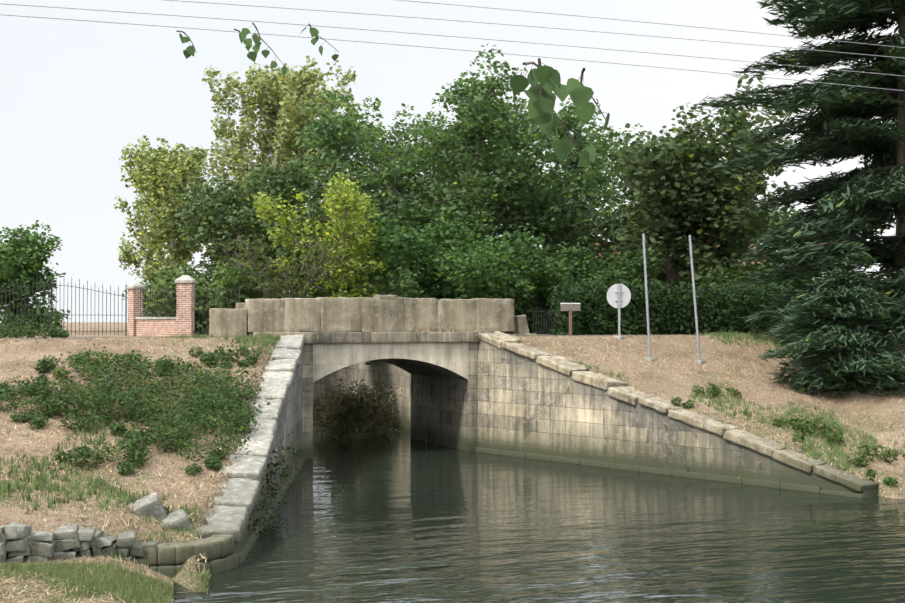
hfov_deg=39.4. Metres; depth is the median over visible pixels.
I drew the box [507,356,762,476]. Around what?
wall weeds
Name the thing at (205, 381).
bramble
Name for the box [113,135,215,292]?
poplar
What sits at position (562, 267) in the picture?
shrub
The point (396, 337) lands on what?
band
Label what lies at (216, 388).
bramble
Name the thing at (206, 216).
tree
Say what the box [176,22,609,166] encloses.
branch
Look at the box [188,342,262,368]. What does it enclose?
bramble
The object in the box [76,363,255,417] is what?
bramble
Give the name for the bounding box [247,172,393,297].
yellow tree
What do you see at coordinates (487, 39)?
wires
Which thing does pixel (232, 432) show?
grass tufts
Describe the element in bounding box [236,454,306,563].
wing plinth
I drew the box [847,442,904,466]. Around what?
weeds
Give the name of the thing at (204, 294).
shrub
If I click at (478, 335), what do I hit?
parapet tufts
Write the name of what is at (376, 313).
parapet
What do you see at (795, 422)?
weeds
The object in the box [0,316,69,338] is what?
bush
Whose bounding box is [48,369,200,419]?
bramble
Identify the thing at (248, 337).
road
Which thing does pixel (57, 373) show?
bramble
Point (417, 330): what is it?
tufts
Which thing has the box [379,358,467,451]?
barrel
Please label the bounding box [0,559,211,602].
grass
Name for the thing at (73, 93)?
sky
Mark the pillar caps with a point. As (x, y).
(181, 279)
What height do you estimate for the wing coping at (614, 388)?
3.935 m
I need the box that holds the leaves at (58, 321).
[45,305,70,327]
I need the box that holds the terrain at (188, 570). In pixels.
[0,322,904,602]
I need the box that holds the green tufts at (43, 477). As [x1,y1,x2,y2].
[0,331,904,558]
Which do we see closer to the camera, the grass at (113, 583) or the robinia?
the grass at (113, 583)
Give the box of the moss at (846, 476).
[488,333,848,477]
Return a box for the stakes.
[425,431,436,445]
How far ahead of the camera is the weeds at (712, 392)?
37.92 m
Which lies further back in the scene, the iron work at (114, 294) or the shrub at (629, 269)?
the shrub at (629, 269)
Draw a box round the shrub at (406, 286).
[297,252,423,366]
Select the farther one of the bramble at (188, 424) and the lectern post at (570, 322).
the lectern post at (570, 322)
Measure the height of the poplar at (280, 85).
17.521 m
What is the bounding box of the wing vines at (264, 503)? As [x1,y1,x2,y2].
[247,432,305,535]
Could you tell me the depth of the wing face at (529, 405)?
38.64 m
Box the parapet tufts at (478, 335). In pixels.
[230,330,514,338]
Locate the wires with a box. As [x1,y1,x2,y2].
[0,0,904,90]
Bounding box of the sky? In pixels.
[0,0,898,321]
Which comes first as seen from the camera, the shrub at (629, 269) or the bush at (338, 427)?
the bush at (338, 427)
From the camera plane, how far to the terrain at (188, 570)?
34.79 m
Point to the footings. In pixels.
(652, 359)
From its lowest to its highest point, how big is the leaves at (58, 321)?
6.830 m
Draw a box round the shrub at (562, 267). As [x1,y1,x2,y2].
[489,236,622,333]
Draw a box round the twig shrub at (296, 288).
[212,231,346,305]
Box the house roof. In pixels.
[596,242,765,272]
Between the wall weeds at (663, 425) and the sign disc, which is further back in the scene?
the sign disc
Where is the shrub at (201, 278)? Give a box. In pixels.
[122,262,212,333]
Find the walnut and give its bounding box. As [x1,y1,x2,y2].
[489,74,799,329]
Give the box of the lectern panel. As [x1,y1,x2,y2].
[560,303,580,310]
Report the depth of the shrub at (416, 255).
54.95 m
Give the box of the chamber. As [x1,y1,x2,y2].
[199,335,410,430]
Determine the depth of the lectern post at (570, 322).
44.35 m
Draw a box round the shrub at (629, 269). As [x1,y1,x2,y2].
[551,244,666,332]
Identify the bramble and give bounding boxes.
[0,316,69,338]
[0,375,107,422]
[10,401,127,436]
[33,343,200,396]
[33,360,271,427]
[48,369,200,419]
[51,348,159,380]
[54,426,224,475]
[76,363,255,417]
[128,393,263,461]
[137,390,257,436]
[165,365,258,402]
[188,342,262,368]
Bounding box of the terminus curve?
[139,535,238,577]
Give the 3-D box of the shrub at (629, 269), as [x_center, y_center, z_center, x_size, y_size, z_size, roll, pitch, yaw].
[7.019,-0.125,59.457,5.704,5.224,8.053,0,-1,-23]
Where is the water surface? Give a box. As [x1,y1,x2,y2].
[172,409,904,602]
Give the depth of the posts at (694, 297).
41.55 m
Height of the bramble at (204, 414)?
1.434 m
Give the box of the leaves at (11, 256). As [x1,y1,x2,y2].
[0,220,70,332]
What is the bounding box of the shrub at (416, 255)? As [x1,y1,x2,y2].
[363,202,482,298]
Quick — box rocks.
[129,493,190,530]
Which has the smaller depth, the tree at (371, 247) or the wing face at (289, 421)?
the wing face at (289, 421)
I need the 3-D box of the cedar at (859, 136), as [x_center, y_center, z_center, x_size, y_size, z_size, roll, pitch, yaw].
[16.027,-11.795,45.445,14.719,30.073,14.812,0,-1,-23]
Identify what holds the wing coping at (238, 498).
on the wing face at (289, 421)
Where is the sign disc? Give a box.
[607,284,630,307]
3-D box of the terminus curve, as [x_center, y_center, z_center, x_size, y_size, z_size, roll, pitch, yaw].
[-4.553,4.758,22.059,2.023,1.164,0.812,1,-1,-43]
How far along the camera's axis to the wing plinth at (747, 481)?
35.84 m
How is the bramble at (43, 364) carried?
on the terrain at (188, 570)
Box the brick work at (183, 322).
[128,283,194,336]
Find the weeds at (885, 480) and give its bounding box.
[855,454,898,486]
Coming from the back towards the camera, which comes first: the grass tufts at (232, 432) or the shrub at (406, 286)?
the shrub at (406, 286)
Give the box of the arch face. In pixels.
[313,342,467,382]
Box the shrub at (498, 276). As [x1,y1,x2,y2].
[422,223,561,333]
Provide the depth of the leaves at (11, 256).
59.37 m
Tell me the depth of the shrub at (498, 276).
53.43 m
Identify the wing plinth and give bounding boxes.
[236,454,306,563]
[475,447,864,497]
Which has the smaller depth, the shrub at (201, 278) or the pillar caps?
the pillar caps
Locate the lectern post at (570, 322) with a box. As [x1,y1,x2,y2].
[569,310,571,335]
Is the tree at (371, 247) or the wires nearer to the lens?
the wires
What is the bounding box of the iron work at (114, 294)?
[1,276,554,335]
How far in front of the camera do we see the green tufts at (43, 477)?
28.30 m
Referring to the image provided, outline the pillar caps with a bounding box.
[126,275,196,319]
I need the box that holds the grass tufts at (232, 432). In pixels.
[174,332,274,498]
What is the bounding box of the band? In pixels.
[300,330,493,342]
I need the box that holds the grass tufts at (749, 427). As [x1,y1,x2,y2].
[512,334,875,471]
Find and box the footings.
[613,336,705,363]
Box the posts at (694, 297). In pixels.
[618,233,700,360]
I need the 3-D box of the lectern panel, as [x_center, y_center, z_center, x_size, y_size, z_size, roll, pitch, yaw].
[4.146,0.194,44.399,0.700,0.281,0.348,0,-1,7]
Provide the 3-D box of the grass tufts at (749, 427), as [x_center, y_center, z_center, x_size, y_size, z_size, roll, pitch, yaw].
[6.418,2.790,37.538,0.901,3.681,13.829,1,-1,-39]
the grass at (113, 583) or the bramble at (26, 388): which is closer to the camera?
the grass at (113, 583)
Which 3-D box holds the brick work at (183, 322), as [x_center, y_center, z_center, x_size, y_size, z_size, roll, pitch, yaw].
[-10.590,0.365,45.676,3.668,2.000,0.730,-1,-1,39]
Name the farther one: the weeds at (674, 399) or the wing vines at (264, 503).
the weeds at (674, 399)
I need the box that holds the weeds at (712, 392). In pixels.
[692,382,741,397]
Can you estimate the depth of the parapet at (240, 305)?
44.45 m
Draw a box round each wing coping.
[195,334,304,542]
[479,331,878,491]
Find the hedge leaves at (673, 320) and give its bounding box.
[546,277,798,334]
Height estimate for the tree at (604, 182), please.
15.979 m
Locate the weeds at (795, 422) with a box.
[771,415,844,444]
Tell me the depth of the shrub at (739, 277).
57.40 m
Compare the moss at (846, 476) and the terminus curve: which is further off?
the moss at (846, 476)
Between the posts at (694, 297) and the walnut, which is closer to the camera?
the posts at (694, 297)
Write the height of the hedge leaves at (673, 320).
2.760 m
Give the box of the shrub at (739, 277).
[682,249,793,332]
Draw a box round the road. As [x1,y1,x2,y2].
[5,334,752,338]
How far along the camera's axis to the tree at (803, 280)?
81.64 m
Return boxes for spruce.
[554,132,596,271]
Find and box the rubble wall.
[0,522,158,566]
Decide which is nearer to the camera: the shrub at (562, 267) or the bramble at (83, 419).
the bramble at (83, 419)
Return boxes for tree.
[169,150,398,297]
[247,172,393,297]
[323,212,420,267]
[486,118,642,259]
[738,208,827,295]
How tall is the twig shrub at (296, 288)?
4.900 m
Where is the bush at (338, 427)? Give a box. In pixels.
[313,373,405,440]
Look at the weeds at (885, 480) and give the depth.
31.93 m
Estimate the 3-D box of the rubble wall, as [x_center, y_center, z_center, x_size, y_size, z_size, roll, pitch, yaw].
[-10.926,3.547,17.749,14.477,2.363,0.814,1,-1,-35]
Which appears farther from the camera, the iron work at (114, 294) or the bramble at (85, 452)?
the iron work at (114, 294)
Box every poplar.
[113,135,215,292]
[177,55,358,256]
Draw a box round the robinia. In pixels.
[288,44,610,256]
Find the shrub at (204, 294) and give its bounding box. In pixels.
[145,255,268,335]
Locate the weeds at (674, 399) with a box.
[670,397,694,408]
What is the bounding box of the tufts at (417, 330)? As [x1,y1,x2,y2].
[415,323,453,331]
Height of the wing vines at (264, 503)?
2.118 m
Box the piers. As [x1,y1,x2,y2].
[302,342,477,458]
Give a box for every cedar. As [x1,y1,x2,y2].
[693,0,904,364]
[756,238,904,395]
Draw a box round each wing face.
[233,347,302,552]
[478,340,878,497]
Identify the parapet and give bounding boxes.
[209,295,536,337]
[236,303,244,308]

